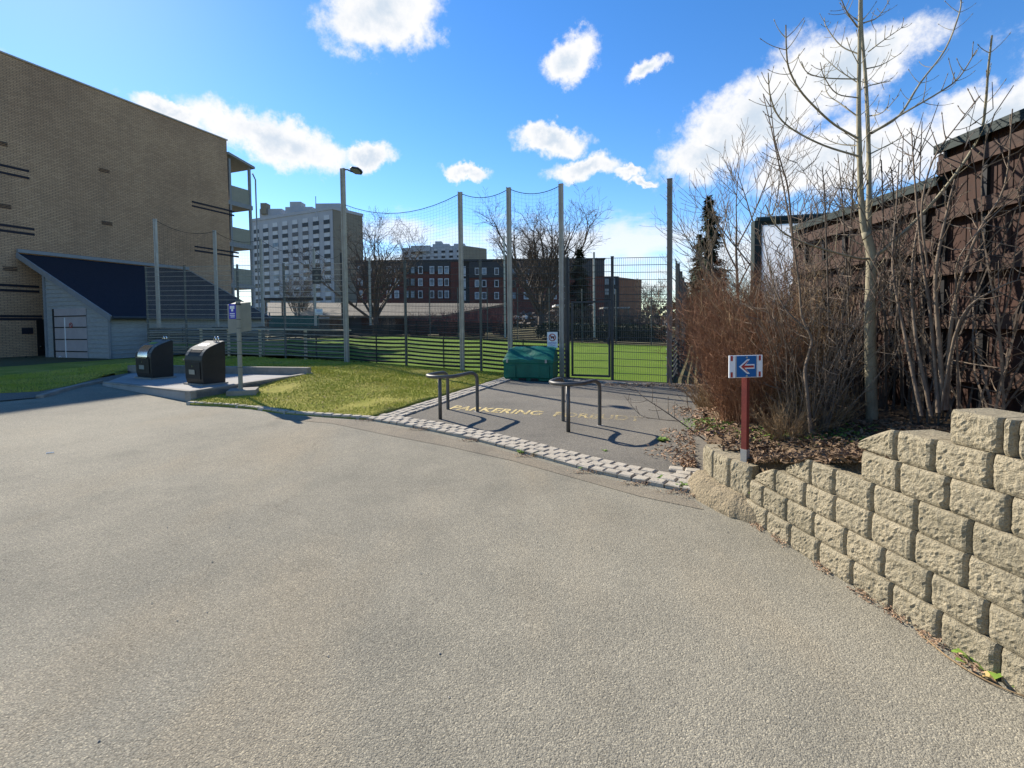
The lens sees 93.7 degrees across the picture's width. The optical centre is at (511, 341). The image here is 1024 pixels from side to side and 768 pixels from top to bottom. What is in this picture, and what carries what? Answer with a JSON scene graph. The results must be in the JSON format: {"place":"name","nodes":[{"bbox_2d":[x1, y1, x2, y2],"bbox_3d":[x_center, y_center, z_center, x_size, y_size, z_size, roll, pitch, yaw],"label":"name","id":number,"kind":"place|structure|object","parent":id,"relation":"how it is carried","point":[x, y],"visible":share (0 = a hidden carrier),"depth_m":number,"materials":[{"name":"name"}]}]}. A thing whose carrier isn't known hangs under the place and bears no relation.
{"place":"outdoors","nodes":[
{"label":"outdoors","id":0,"kind":"place"},
{"bbox_2d":[0,373,129,400],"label":"pavement","id":1,"kind":"structure","parent":0,"point":[12,396],"depth_m":9.43,"materials":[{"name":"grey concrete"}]},
{"bbox_2d":[0,355,503,419],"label":"lawn","id":2,"kind":"structure","parent":0,"point":[27,369],"depth_m":10.60,"materials":[{"name":"plant"}]},
{"bbox_2d":[226,301,258,395],"bbox_3d":[-5.477,0.145,9.748,0.520,1.919,0.644,-1,2,-21],"label":"notice post","id":3,"kind":"object","parent":2,"relation":"on","point":[239,317],"visible":0.88,"depth_m":9.63,"materials":[{"name":"metal"}]},
{"bbox_2d":[0,326,707,429],"bbox_3d":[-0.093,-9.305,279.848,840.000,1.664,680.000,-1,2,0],"label":"ground","id":4,"kind":"structure","parent":0,"point":[17,361],"depth_m":20.31,"materials":[{"name":"plant"}]},
{"bbox_2d":[0,50,259,357],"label":"brick apartment block","id":5,"kind":"structure","parent":4,"relation":"on","point":[88,170],"depth_m":25.60,"materials":[{"name":"brick"}]},
{"bbox_2d":[36,320,44,355],"bbox_3d":[-22.878,0.122,23.538,0.112,2.350,0.590,0,2,21],"label":"cellar door","id":6,"kind":"structure","parent":5,"relation":"in","point":[39,323],"depth_m":23.36,"materials":[{"name":"black metal"}]},
{"bbox_2d":[16,249,271,358],"bbox_3d":[-18.618,-1.543,25.307,6.917,5.860,8.290,0,2,21],"label":"lean to shed","id":7,"kind":"object","parent":4,"relation":"on","point":[95,309],"visible":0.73,"depth_m":22.15,"materials":[{"name":"blue wood"}]},
{"bbox_2d":[52,308,87,357],"bbox_3d":[-19.829,-0.009,21.536,2.429,2.900,0.045,0,2,21],"label":"shed door","id":8,"kind":"structure","parent":7,"relation":"in","point":[70,340],"depth_m":21.51,"materials":[{"name":"white paint"}]},
{"bbox_2d":[102,373,288,400],"bbox_3d":[-8.145,1.156,11.382,5.466,0.500,3.381,0,2,17],"label":"concrete pad","id":9,"kind":"object","parent":4,"relation":"on","point":[178,381],"visible":0.29,"depth_m":10.57,"materials":[{"name":"concrete"}]},
{"bbox_2d":[134,336,175,379],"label":"waste column","id":10,"kind":"structure","parent":9,"relation":"on","point":[154,359],"depth_m":11.57,"materials":[{"name":"black metal"}]},
{"bbox_2d":[136,358,149,373],"bbox_3d":[-8.878,0.597,11.544,0.608,0.360,0.020,1,2,29],"label":"service door","id":11,"kind":"structure","parent":10,"relation":"in","point":[145,362],"depth_m":11.51,"materials":[{"name":"black metal"}]},
{"bbox_2d":[183,337,227,385],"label":"waste column","id":12,"kind":"structure","parent":9,"relation":"on","point":[204,363],"depth_m":10.23,"materials":[{"name":"black metal"}]},
{"bbox_2d":[185,362,200,379],"bbox_3d":[-6.771,0.626,10.190,0.544,0.360,0.020,1,2,29],"label":"service door","id":13,"kind":"structure","parent":12,"relation":"in","point":[196,366],"depth_m":10.16,"materials":[{"name":"black metal"}]},
{"bbox_2d":[127,365,310,374],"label":"retaining wall","id":14,"kind":"structure","parent":4,"relation":"on","point":[254,370],"depth_m":12.36,"materials":[{"name":"concrete"}]},
{"bbox_2d":[264,297,322,331],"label":"navy shelter","id":15,"kind":"object","parent":4,"relation":"on","point":[294,299],"visible":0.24,"depth_m":44.94,"materials":[{"name":"metal"}]},
{"bbox_2d":[269,313,319,337],"bbox_3d":[-15.842,-1.106,35.057,0.102,1.900,3.858,1,3,37],"label":"windbreak","id":16,"kind":"object","parent":4,"relation":"on","point":[296,319],"visible":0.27,"depth_m":34.85,"materials":[{"name":"grey metal"}]},
{"bbox_2d":[274,270,319,313],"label":"bare tree","id":17,"kind":"object","parent":4,"relation":"on","point":[293,303],"visible":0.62,"depth_m":61.62,"materials":[{"name":"brown plant"}]},
{"bbox_2d":[252,196,362,314],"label":"grey tower block","id":18,"kind":"structure","parent":4,"relation":"on","point":[301,224],"depth_m":171.33,"materials":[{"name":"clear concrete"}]},
{"bbox_2d":[340,166,362,361],"bbox_3d":[-5.402,-2.550,16.448,0.896,6.726,0.264,1,2,27],"label":"street lamp","id":19,"kind":"object","parent":4,"relation":"on","point":[356,170],"visible":0.94,"depth_m":16.50,"materials":[{"name":"metal"}]},
{"bbox_2d":[286,207,434,334],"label":"bare tree","id":20,"kind":"object","parent":4,"relation":"on","point":[380,282],"visible":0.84,"depth_m":51.31,"materials":[{"name":"brown plant"}]},
{"bbox_2d":[365,315,397,334],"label":"shrub","id":21,"kind":"object","parent":4,"relation":"on","point":[385,322],"visible":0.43,"depth_m":51.49,"materials":[{"name":"green plant"}]},
{"bbox_2d":[267,303,506,334],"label":"garage row","id":22,"kind":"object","parent":4,"relation":"on","point":[387,311],"visible":0.28,"depth_m":61.53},
{"bbox_2d":[329,318,342,329],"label":"garage door","id":23,"kind":"structure","parent":22,"relation":"in","point":[337,320],"depth_m":60.34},
{"bbox_2d":[144,256,666,382],"bbox_3d":[-5.964,-1.068,16.910,21.870,4.307,0.203,0,2,23],"label":"sports fence","id":24,"kind":"object","parent":4,"relation":"on","point":[305,333],"visible":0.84,"depth_m":15.94,"materials":[{"name":"weathered aluminium"},{"name":"dark steel"},{"name":"grey steel"}]},
{"bbox_2d":[571,300,610,376],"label":"gate","id":25,"kind":"structure","parent":24,"relation":"attached to","point":[608,341],"depth_m":13.46,"materials":[{"name":"metal"}]},
{"bbox_2d":[407,313,435,335],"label":"shrub","id":26,"kind":"object","parent":4,"relation":"on","point":[419,325],"visible":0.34,"depth_m":49.43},
{"bbox_2d":[173,336,676,381],"bbox_3d":[-1.942,0.249,26.288,21.930,0.800,20.378,0,2,23],"label":"turf pitch","id":27,"kind":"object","parent":4,"relation":"on","point":[581,350],"visible":0.38,"depth_m":20.66,"materials":[{"name":"plant"}]},
{"bbox_2d":[149,219,401,342],"bbox_3d":[-12.209,-2.866,29.097,0.741,5.695,17.813,0,2,23],"label":"side fence","id":28,"kind":"object","parent":27,"relation":"on","point":[156,258],"visible":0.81,"depth_m":25.79,"materials":[{"name":"metal"}]},
{"bbox_2d":[312,268,320,283],"bbox_3d":[-11.740,-3.926,28.865,0.540,0.950,0.027,-1,2,0],"label":"banner","id":29,"kind":"object","parent":28,"relation":"attached to","point":[317,277],"visible":0.77,"depth_m":28.86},
{"bbox_2d":[402,241,486,259],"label":"tower block","id":30,"kind":"structure","parent":4,"relation":"on","point":[468,252],"depth_m":256.61,"materials":[{"name":"grey concrete"}]},
{"bbox_2d":[427,307,465,335],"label":"shrub","id":31,"kind":"object","parent":4,"relation":"on","point":[454,320],"visible":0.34,"depth_m":50.50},
{"bbox_2d":[453,302,496,335],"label":"shrub","id":32,"kind":"object","parent":4,"relation":"on","point":[472,317],"visible":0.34,"depth_m":49.57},
{"bbox_2d":[354,258,604,320],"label":"dark brick block","id":33,"kind":"structure","parent":4,"relation":"on","point":[430,266],"depth_m":111.50,"materials":[{"name":"brown brick"}]},
{"bbox_2d":[483,299,525,333],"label":"shrub","id":34,"kind":"object","parent":4,"relation":"on","point":[498,322],"visible":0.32,"depth_m":50.49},
{"bbox_2d":[345,178,672,383],"bbox_3d":[-0.706,-1.759,14.643,10.670,5.797,0.396,0,2,23],"label":"ball net","id":35,"kind":"object","parent":4,"relation":"on","point":[560,216],"visible":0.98,"depth_m":14.08,"materials":[{"name":"metal"}]},
{"bbox_2d":[547,332,557,347],"bbox_3d":[1.152,-0.036,13.691,0.310,0.450,0.014,0,2,23],"label":"prohibition sign","id":36,"kind":"object","parent":35,"relation":"attached to","point":[552,339],"visible":0.99,"depth_m":13.68,"materials":[{"name":"metal"}]},
{"bbox_2d":[403,236,675,344],"bbox_3d":[1.569,-3.648,34.365,20.887,7.936,0.132,0,2,16],"label":"fence","id":37,"kind":"object","parent":4,"relation":"on","point":[644,337],"visible":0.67,"depth_m":34.50,"materials":[{"name":"metal"}]},
{"bbox_2d":[473,184,612,331],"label":"bare tree","id":38,"kind":"object","parent":4,"relation":"on","point":[529,252],"visible":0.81,"depth_m":53.13,"materials":[{"name":"brown plant"}]},
{"bbox_2d":[534,321,564,339],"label":"evergreen bush","id":39,"kind":"object","parent":4,"relation":"on","point":[548,328],"visible":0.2,"depth_m":40.70,"materials":[{"name":"green plant"}]},
{"bbox_2d":[541,302,586,330],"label":"shrub","id":40,"kind":"object","parent":4,"relation":"on","point":[555,321],"visible":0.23,"depth_m":47.60,"materials":[{"name":"brown plant"}]},
{"bbox_2d":[556,245,600,329],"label":"spruce tree","id":41,"kind":"object","parent":4,"relation":"on","point":[579,278],"visible":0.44,"depth_m":49.52,"materials":[{"name":"green plant"}]},
{"bbox_2d":[564,322,595,338],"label":"evergreen bush","id":42,"kind":"object","parent":4,"relation":"on","point":[580,329],"visible":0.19,"depth_m":40.68,"materials":[{"name":"green plant"}]},
{"bbox_2d":[496,307,674,327],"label":"distant brush","id":43,"kind":"object","parent":4,"relation":"on","point":[527,321],"visible":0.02,"depth_m":77.93,"materials":[{"name":"brown plant"}]},
{"bbox_2d":[574,305,607,333],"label":"shrub","id":44,"kind":"object","parent":4,"relation":"on","point":[602,317],"visible":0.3,"depth_m":47.47,"materials":[{"name":"brown plant"}]},
{"bbox_2d":[591,322,620,339],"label":"evergreen bush","id":45,"kind":"object","parent":4,"relation":"on","point":[603,330],"visible":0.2,"depth_m":40.60,"materials":[{"name":"green plant"}]},
{"bbox_2d":[600,305,641,332],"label":"shrub","id":46,"kind":"object","parent":4,"relation":"on","point":[623,316],"visible":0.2,"depth_m":48.52,"materials":[{"name":"brown plant"}]},
{"bbox_2d":[604,276,641,319],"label":"brick block","id":47,"kind":"structure","parent":4,"relation":"on","point":[627,285],"depth_m":126.68,"materials":[{"name":"brick"}]},
{"bbox_2d":[614,322,642,340],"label":"evergreen bush","id":48,"kind":"object","parent":4,"relation":"on","point":[632,325],"visible":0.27,"depth_m":40.69,"materials":[{"name":"green plant"}]},
{"bbox_2d":[622,302,666,329],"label":"shrub","id":49,"kind":"object","parent":4,"relation":"on","point":[641,320],"visible":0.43,"depth_m":47.37,"materials":[{"name":"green plant"}]},
{"bbox_2d":[630,278,666,321],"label":"bare tree","id":50,"kind":"object","parent":4,"relation":"on","point":[646,294],"visible":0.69,"depth_m":59.14,"materials":[{"name":"brown plant"}]},
{"bbox_2d":[639,322,666,340],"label":"evergreen bush","id":51,"kind":"object","parent":4,"relation":"on","point":[643,326],"visible":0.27,"depth_m":40.77,"materials":[{"name":"green plant"}]},
{"bbox_2d":[672,231,688,379],"bbox_3d":[7.936,-1.238,22.083,0.372,4.060,20.431,0,2,22],"label":"fence","id":52,"kind":"object","parent":4,"relation":"on","point":[676,366],"visible":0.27,"depth_m":14.91,"materials":[{"name":"grey metal"}]},
{"bbox_2d":[672,234,703,338],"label":"spruce tree","id":53,"kind":"object","parent":4,"relation":"on","point":[700,236],"visible":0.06,"depth_m":24.75,"materials":[{"name":"green plant"}]},
{"bbox_2d":[640,177,737,303],"bbox_3d":[7.396,-2.886,19.117,4.116,7.494,3.049,-3,3,-42],"label":"slim tree","id":54,"kind":"object","parent":4,"relation":"on","point":[711,246],"visible":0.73,"depth_m":19.03,"materials":[{"name":"plant"}]},
{"bbox_2d":[673,195,734,343],"bbox_3d":[9.810,-3.418,24.013,4.011,7.556,3.776,-1,2,0],"label":"spruce tree","id":55,"kind":"object","parent":4,"relation":"on","point":[710,232],"visible":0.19,"depth_m":23.64,"materials":[{"name":"green plant"}]},
{"bbox_2d":[0,383,1023,767],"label":"road","id":56,"kind":"structure","parent":0,"point":[558,621],"depth_m":2.62,"materials":[{"name":"asphalt"}]},
{"bbox_2d":[36,380,102,397],"bbox_3d":[-9.281,1.025,10.080,0.238,0.155,2.148,-1,2,-16],"label":"kerb strip","id":57,"kind":"object","parent":56,"relation":"on","point":[54,392],"visible":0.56,"depth_m":9.92,"materials":[{"name":"concrete"}]},
{"bbox_2d":[103,373,309,401],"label":"kerb","id":58,"kind":"structure","parent":56,"relation":"on","point":[194,394],"depth_m":9.71,"materials":[{"name":"concrete"}]},
{"bbox_2d":[186,377,700,492],"bbox_3d":[-0.191,1.161,10.018,8.867,0.332,7.774,1,2,29],"label":"cobble border","id":59,"kind":"object","parent":56,"relation":"on","point":[397,417],"visible":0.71,"depth_m":6.29,"materials":[{"name":"stone"}]},
{"bbox_2d":[376,415,689,489],"bbox_3d":[-0.142,1.324,6.375,5.327,0.095,0.555,1,3,39],"label":"sett bedding","id":60,"kind":"object","parent":59,"relation":"on","point":[682,485],"visible":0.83,"depth_m":5.59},
{"bbox_2d":[277,415,703,509],"bbox_3d":[-0.918,1.338,6.315,6.679,0.142,0.772,1,3,33],"label":"asphalt patch","id":61,"kind":"object","parent":56,"relation":"on","point":[480,449],"visible":1,"depth_m":5.97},
{"bbox_2d":[355,418,695,496],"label":"gutter litter","id":62,"kind":"object","parent":56,"relation":"on","point":[527,455],"visible":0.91,"depth_m":5.17,"materials":[{"name":"brown plant"}]},
{"bbox_2d":[688,408,1023,694],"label":"retaining wall","id":63,"kind":"structure","parent":56,"relation":"on","point":[922,530],"depth_m":2.53,"materials":[{"name":"concrete"}]},
{"bbox_2d":[728,355,762,463],"bbox_3d":[1.992,0.609,4.120,0.302,0.979,0.129,-2,2,-28],"label":"arrow sign","id":64,"kind":"object","parent":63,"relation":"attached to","point":[745,368],"visible":0.98,"depth_m":4.11,"materials":[{"name":"metal"}]},
{"bbox_2d":[749,522,995,681],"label":"wall foot litter","id":65,"kind":"object","parent":56,"relation":"on","point":[923,633],"depth_m":2.59,"materials":[{"name":"brown plant"}]},
{"bbox_2d":[915,628,1023,696],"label":"dry stalk","id":66,"kind":"object","parent":56,"relation":"on","point":[969,670],"visible":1,"depth_m":2.22,"materials":[{"name":"plant"}]},
{"bbox_2d":[949,648,1001,678],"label":"dandelion","id":67,"kind":"object","parent":56,"relation":"on","point":[995,675],"visible":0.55,"depth_m":2.26,"materials":[{"name":"green plant"}]},
{"bbox_2d":[0,0,1023,315],"label":"sky","id":68,"kind":"structure","parent":0,"point":[432,100],"materials":[{"name":"blue"}]},
{"bbox_2d":[386,377,706,473],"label":"plaza","id":69,"kind":"structure","parent":0,"point":[621,435],"depth_m":8.04,"materials":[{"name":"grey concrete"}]},
{"bbox_2d":[426,371,480,418],"bbox_3d":[-1.039,0.916,8.243,0.705,0.762,0.947,0,2,21],"label":"bike loop","id":70,"kind":"object","parent":69,"relation":"on","point":[437,375],"visible":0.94,"depth_m":8.23,"materials":[{"name":"metal"}]},
{"bbox_2d":[503,346,558,380],"bbox_3d":[0.521,0.597,13.166,1.401,0.909,0.796,0,2,16],"label":"grit bin","id":71,"kind":"object","parent":69,"relation":"on","point":[530,363],"visible":0.98,"depth_m":12.90,"materials":[{"name":"green plastic"}]},
{"bbox_2d":[450,406,633,420],"bbox_3d":[0.524,1.259,8.448,3.380,0.067,0.400,0,2,15],"label":"painted lettering","id":72,"kind":"object","parent":69,"relation":"on","point":[510,410],"visible":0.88,"depth_m":8.63,"materials":[{"name":"yellow paint"}]},
{"bbox_2d":[549,377,603,431],"bbox_3d":[0.936,0.970,7.368,0.742,0.772,0.804,1,2,29],"label":"bike loop","id":73,"kind":"object","parent":69,"relation":"on","point":[562,383],"visible":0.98,"depth_m":7.34,"materials":[{"name":"metal"}]},
{"bbox_2d":[619,383,706,440],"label":"fallen branch","id":74,"kind":"object","parent":69,"relation":"on","point":[662,409],"visible":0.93,"depth_m":5.99,"materials":[{"name":"wood"}]},
{"bbox_2d":[605,382,783,467],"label":"leaf litter","id":75,"kind":"object","parent":69,"relation":"on","point":[701,425],"visible":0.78,"depth_m":5.87,"materials":[{"name":"brown plant"}]},
{"bbox_2d":[695,367,950,473],"bbox_3d":[15.995,-0.575,3.737,28.000,4.589,25.500,-1,2,0],"label":"planting bed","id":76,"kind":"object","parent":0,"point":[856,467],"visible":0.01,"depth_m":4.76,"materials":[{"name":"soil"}]},
{"bbox_2d":[669,367,717,410],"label":"dry stalks","id":77,"kind":"object","parent":76,"relation":"on","point":[698,402],"visible":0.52,"depth_m":7.62,"materials":[{"name":"plant"}]},
{"bbox_2d":[665,274,741,358],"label":"russet shrub","id":78,"kind":"object","parent":76,"relation":"on","point":[705,309],"depth_m":10.02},
{"bbox_2d":[639,244,792,344],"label":"russet shrub","id":79,"kind":"object","parent":76,"relation":"on","point":[714,290],"visible":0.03,"depth_m":8.77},
{"bbox_2d":[632,254,809,367],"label":"russet shrub","id":80,"kind":"object","parent":76,"relation":"on","point":[719,298],"visible":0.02,"depth_m":7.79,"materials":[{"name":"plant"}]},
{"bbox_2d":[644,238,840,375],"bbox_3d":[3.247,-0.259,6.916,2.700,2.485,2.766,1,3,39],"label":"russet shrub","id":81,"kind":"object","parent":76,"relation":"on","point":[738,294],"visible":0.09,"depth_m":6.67,"materials":[{"name":"plant"}]},
{"bbox_2d":[664,93,830,301],"bbox_3d":[7.393,-2.783,14.930,4.433,7.599,4.086,-3,3,-45],"label":"slim tree","id":82,"kind":"object","parent":76,"relation":"on","point":[736,244],"visible":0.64,"depth_m":14.46,"materials":[{"name":"plant"}]},
{"bbox_2d":[678,112,818,264],"bbox_3d":[6.721,-2.473,12.826,3.476,7.154,3.520,-2,2,-24],"label":"slim tree","id":83,"kind":"object","parent":76,"relation":"on","point":[748,209],"visible":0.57,"depth_m":12.88,"materials":[{"name":"plant"}]},
{"bbox_2d":[655,281,850,427],"bbox_3d":[2.692,0.183,5.462,2.051,1.678,1.773,-1,2,0],"label":"russet shrub","id":84,"kind":"object","parent":76,"relation":"on","point":[732,412],"visible":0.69,"depth_m":5.36,"materials":[{"name":"plant"}]},
{"bbox_2d":[635,261,877,410],"bbox_3d":[2.877,-0.025,6.149,2.451,2.025,2.394,-1,2,0],"label":"russet shrub","id":85,"kind":"object","parent":76,"relation":"on","point":[717,324],"visible":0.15,"depth_m":6.22,"materials":[{"name":"plant"}]},
{"bbox_2d":[688,243,862,395],"bbox_3d":[3.883,-0.176,6.808,2.530,2.274,2.496,1,3,43],"label":"russet shrub","id":86,"kind":"object","parent":76,"relation":"on","point":[779,305],"visible":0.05,"depth_m":6.52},
{"bbox_2d":[681,417,877,444],"bbox_3d":[2.659,0.924,5.104,0.908,0.234,2.111,-2,3,-40],"label":"bed green","id":87,"kind":"object","parent":76,"relation":"on","point":[787,435],"visible":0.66,"depth_m":4.83,"materials":[{"name":"green plant"}]},
{"bbox_2d":[738,388,836,441],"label":"dry stalks","id":88,"kind":"object","parent":76,"relation":"on","point":[776,428],"visible":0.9,"depth_m":4.69,"materials":[{"name":"plant"}]},
{"bbox_2d":[750,213,828,318],"bbox_3d":[5.544,-0.507,8.539,2.432,3.563,0.147,0,2,8],"label":"clear barrier","id":89,"kind":"object","parent":76,"relation":"on","point":[756,245],"visible":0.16,"depth_m":8.59,"materials":[{"name":"glass"}]},
{"bbox_2d":[717,348,862,421],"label":"dry stalks","id":90,"kind":"object","parent":76,"relation":"on","point":[784,388],"visible":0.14,"depth_m":5.25,"materials":[{"name":"plant"}]},
{"bbox_2d":[758,94,822,432],"bbox_3d":[2.660,-0.841,4.549,0.615,3.464,1.207,0,2,23],"label":"sapling","id":91,"kind":"object","parent":76,"relation":"on","point":[809,416],"visible":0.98,"depth_m":4.74,"materials":[{"name":"plant"}]},
{"bbox_2d":[665,255,919,410],"bbox_3d":[3.257,-0.062,5.847,2.607,1.987,2.262,-1,2,0],"label":"russet shrub","id":92,"kind":"object","parent":76,"relation":"on","point":[811,329],"visible":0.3,"depth_m":5.61,"materials":[{"name":"plant"}]},
{"bbox_2d":[680,133,908,393],"bbox_3d":[3.701,-0.823,6.750,3.235,3.464,2.396,-1,2,0],"label":"bare shrub","id":93,"kind":"object","parent":76,"relation":"on","point":[810,248],"visible":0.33,"depth_m":6.38,"materials":[{"name":"plant"}]},
{"bbox_2d":[727,151,874,263],"bbox_3d":[8.410,-2.254,14.327,4.171,6.569,3.658,1,2,28],"label":"slim tree","id":94,"kind":"object","parent":76,"relation":"on","point":[812,206],"visible":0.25,"depth_m":14.28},
{"bbox_2d":[753,371,865,432],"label":"dry stalks","id":95,"kind":"object","parent":76,"relation":"on","point":[832,423],"visible":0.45,"depth_m":4.83,"materials":[{"name":"plant"}]},
{"bbox_2d":[767,156,855,223],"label":"slim tree","id":96,"kind":"object","parent":76,"relation":"on","point":[789,186],"visible":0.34,"depth_m":11.64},
{"bbox_2d":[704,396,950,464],"bbox_3d":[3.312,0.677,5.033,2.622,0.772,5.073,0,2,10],"label":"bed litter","id":97,"kind":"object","parent":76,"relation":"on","point":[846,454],"visible":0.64,"depth_m":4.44,"materials":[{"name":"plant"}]},
{"bbox_2d":[707,205,964,433],"bbox_3d":[3.213,-0.194,4.939,2.473,2.372,2.108,-1,2,0],"label":"bare shrub","id":98,"kind":"object","parent":76,"relation":"on","point":[823,390],"visible":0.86,"depth_m":4.86,"materials":[{"name":"plant"}]},
{"bbox_2d":[778,145,895,224],"bbox_3d":[7.909,-1.581,10.854,2.301,5.492,3.836,-2,3,-34],"label":"slim tree","id":99,"kind":"object","parent":76,"relation":"on","point":[848,183],"visible":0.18,"depth_m":10.41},
{"bbox_2d":[797,381,878,421],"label":"dry stalks","id":100,"kind":"object","parent":76,"relation":"on","point":[850,403],"visible":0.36,"depth_m":5.12,"materials":[{"name":"plant"}]},
{"bbox_2d":[736,103,940,407],"bbox_3d":[4.543,-0.818,5.787,2.654,3.256,2.448,-1,2,0],"label":"bare shrub","id":101,"kind":"object","parent":76,"relation":"on","point":[881,402],"visible":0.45,"depth_m":5.42,"materials":[{"name":"plant"}]},
{"bbox_2d":[815,121,928,409],"bbox_3d":[4.006,-0.820,5.297,1.509,3.175,0.800,-2,3,-32],"label":"thin stem tree","id":102,"kind":"object","parent":76,"relation":"on","point":[885,358],"visible":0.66,"depth_m":5.29,"materials":[{"name":"brown plant"}]},
{"bbox_2d":[749,0,1010,421],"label":"pale trunk tree","id":103,"kind":"object","parent":76,"relation":"on","point":[871,411],"visible":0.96,"depth_m":4.93,"materials":[{"name":"grey plant"}]},
{"bbox_2d":[783,82,1023,425],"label":"bare shrub","id":104,"kind":"object","parent":76,"relation":"on","point":[923,346],"visible":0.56,"depth_m":4.67,"materials":[{"name":"brown plant"}]},
{"bbox_2d":[789,108,1023,412],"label":"timber barrier","id":105,"kind":"object","parent":76,"relation":"on","point":[993,178],"visible":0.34,"depth_m":4.72,"materials":[{"name":"brown wood"}]},
{"bbox_2d":[834,85,1023,412],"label":"bare shrub","id":106,"kind":"object","parent":76,"relation":"on","point":[1001,380],"visible":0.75,"depth_m":4.09,"materials":[{"name":"plant"}]},
{"bbox_2d":[871,88,1023,415],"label":"multi stem tree","id":107,"kind":"object","parent":76,"relation":"on","point":[942,387],"visible":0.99,"depth_m":4.09,"materials":[{"name":"plant"}]},
{"bbox_2d":[949,315,1023,359],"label":"bare shrub","id":108,"kind":"object","parent":76,"relation":"on","point":[995,335],"visible":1,"depth_m":3.80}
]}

